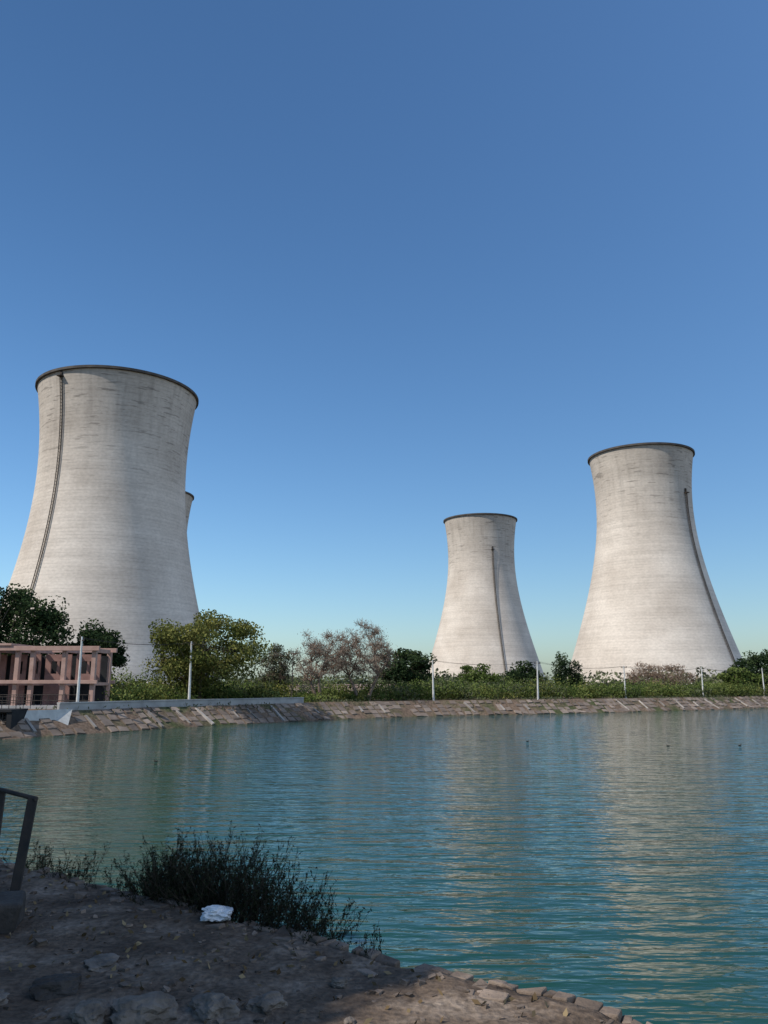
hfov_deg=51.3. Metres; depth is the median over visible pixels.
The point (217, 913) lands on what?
plastic bag
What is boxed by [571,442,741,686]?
cooling tower
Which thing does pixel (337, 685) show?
boundary wall
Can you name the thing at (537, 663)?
utility pole
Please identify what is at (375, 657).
bare tree
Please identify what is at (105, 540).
cooling tower
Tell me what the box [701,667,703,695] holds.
utility pole
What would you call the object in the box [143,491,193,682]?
cooling tower
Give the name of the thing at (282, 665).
sparse tree
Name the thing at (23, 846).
metal railing
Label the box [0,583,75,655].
dark tree
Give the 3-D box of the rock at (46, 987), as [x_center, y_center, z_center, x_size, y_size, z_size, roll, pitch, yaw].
[-2.135,3.115,5.216,0.323,0.184,0.283,4,-13,-17]
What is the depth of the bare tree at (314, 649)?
112.69 m
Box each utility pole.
[76,637,84,701]
[188,641,193,698]
[290,651,295,696]
[430,660,435,700]
[534,661,539,699]
[621,666,626,697]
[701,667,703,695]
[759,668,764,690]
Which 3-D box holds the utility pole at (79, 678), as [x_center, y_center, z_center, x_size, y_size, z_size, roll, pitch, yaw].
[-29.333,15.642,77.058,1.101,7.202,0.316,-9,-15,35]
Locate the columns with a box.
[0,651,112,705]
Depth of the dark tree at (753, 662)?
178.32 m
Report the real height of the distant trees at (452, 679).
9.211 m
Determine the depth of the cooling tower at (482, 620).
537.96 m
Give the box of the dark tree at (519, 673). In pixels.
[502,660,549,686]
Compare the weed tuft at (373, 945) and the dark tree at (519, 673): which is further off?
the dark tree at (519, 673)
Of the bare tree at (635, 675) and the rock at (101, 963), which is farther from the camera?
the bare tree at (635, 675)
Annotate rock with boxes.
[0,988,9,1005]
[29,973,81,1000]
[61,908,79,912]
[68,998,112,1023]
[84,953,119,972]
[110,991,180,1023]
[141,928,156,932]
[189,991,239,1022]
[245,991,287,1013]
[331,977,348,988]
[344,1016,355,1023]
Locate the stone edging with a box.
[0,858,651,1023]
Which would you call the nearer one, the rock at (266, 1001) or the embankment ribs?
the rock at (266, 1001)
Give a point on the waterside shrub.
(201, 887)
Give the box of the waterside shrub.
[97,821,371,946]
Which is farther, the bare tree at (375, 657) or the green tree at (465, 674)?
the green tree at (465, 674)
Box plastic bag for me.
[200,905,232,921]
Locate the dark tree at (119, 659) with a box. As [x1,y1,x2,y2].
[61,618,130,674]
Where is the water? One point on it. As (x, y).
(618, 860)
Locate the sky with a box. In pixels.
[0,0,767,683]
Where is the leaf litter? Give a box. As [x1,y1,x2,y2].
[5,869,567,1023]
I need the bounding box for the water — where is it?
[0,708,767,1023]
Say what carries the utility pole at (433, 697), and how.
on the ground at (87, 727)
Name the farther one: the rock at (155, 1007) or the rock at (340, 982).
the rock at (340, 982)
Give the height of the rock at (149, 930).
0.061 m
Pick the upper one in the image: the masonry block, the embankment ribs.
the embankment ribs
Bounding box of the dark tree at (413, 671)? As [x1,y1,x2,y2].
[378,648,437,686]
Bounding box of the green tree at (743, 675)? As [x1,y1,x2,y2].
[716,667,767,691]
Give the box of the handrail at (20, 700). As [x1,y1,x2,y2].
[0,695,89,705]
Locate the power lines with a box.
[83,638,763,670]
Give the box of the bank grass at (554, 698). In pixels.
[20,694,766,714]
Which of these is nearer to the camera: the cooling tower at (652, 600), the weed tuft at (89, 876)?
the weed tuft at (89, 876)
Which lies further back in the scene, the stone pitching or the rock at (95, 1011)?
the stone pitching
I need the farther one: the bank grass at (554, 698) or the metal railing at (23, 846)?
the bank grass at (554, 698)
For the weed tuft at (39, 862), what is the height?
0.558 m
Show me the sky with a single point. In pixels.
(408, 266)
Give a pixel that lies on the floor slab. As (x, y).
(32, 706)
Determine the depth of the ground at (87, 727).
104.50 m
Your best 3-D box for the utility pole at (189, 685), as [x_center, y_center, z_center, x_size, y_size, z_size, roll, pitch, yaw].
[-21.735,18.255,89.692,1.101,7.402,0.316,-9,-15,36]
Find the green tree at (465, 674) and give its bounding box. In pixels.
[454,663,500,687]
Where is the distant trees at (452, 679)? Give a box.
[112,663,738,687]
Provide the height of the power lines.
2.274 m
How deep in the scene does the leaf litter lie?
5.66 m
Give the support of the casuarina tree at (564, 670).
on the ground at (87, 727)
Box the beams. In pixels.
[0,643,117,684]
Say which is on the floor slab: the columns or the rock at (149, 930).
the columns
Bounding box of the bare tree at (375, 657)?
[330,618,399,700]
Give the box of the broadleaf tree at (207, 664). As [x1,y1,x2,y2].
[142,609,272,697]
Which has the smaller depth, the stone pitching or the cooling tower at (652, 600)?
the stone pitching
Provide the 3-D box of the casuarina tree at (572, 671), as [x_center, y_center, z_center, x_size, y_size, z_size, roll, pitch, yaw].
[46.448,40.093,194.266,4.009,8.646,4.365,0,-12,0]
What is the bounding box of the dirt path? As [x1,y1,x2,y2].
[0,865,621,1023]
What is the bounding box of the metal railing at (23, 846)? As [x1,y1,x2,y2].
[0,787,37,890]
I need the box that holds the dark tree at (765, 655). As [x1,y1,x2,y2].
[759,649,767,671]
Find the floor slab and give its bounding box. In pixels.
[0,704,56,708]
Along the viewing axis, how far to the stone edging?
5.87 m
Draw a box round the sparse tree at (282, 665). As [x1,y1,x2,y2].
[255,642,301,692]
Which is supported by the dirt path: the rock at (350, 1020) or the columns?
the rock at (350, 1020)
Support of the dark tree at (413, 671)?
on the ground at (87, 727)
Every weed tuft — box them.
[0,839,53,870]
[32,841,109,882]
[81,855,126,890]
[336,922,385,961]
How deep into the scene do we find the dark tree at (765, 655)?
182.52 m
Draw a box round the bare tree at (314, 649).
[285,629,353,700]
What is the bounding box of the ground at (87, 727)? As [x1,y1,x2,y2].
[0,687,767,739]
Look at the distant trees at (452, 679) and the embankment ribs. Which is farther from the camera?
the distant trees at (452, 679)
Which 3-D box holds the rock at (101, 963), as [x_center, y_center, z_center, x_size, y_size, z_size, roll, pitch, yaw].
[-2.002,3.228,5.696,0.252,0.099,0.332,5,-13,-24]
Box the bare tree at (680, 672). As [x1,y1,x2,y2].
[650,663,698,686]
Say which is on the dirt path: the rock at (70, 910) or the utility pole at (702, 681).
the rock at (70, 910)
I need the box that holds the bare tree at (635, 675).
[620,662,675,688]
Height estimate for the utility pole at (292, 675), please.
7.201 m
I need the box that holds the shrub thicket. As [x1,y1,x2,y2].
[97,666,767,701]
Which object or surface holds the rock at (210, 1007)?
on the dirt path
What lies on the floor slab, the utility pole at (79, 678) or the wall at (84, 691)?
the wall at (84, 691)
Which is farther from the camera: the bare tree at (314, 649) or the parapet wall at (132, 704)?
the bare tree at (314, 649)
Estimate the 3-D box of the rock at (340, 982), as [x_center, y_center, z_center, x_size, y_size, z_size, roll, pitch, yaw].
[-0.301,3.154,5.358,0.124,0.070,0.098,-5,-13,20]
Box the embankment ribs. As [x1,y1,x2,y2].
[24,698,760,732]
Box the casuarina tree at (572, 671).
[567,659,583,688]
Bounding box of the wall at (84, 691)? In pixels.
[0,656,107,703]
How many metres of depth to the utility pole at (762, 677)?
162.52 m
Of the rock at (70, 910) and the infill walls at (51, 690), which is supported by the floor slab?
the infill walls at (51, 690)
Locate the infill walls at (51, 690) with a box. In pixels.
[0,654,101,704]
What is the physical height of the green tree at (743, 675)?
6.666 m
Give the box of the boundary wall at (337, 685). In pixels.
[290,684,389,693]
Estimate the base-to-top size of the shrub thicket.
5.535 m
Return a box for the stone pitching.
[0,696,767,737]
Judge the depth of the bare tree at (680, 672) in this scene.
171.31 m
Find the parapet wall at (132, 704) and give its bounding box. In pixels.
[57,697,303,709]
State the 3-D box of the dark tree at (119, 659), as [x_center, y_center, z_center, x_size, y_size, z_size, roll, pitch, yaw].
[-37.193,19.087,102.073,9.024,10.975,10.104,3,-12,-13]
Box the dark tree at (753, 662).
[723,650,767,687]
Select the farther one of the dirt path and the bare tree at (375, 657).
the bare tree at (375, 657)
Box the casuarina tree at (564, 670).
[551,651,571,685]
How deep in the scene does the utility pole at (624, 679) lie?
137.91 m
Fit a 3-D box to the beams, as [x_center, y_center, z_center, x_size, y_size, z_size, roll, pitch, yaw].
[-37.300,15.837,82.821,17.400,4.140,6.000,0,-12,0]
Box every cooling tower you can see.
[2,365,204,685]
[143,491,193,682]
[427,513,544,679]
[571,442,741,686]
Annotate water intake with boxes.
[0,697,71,729]
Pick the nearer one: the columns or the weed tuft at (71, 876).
the weed tuft at (71, 876)
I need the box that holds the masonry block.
[0,890,25,933]
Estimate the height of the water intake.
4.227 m
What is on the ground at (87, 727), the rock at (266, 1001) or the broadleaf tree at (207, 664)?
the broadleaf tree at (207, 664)
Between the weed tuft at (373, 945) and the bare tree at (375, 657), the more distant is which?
the bare tree at (375, 657)
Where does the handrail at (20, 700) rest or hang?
on the floor slab

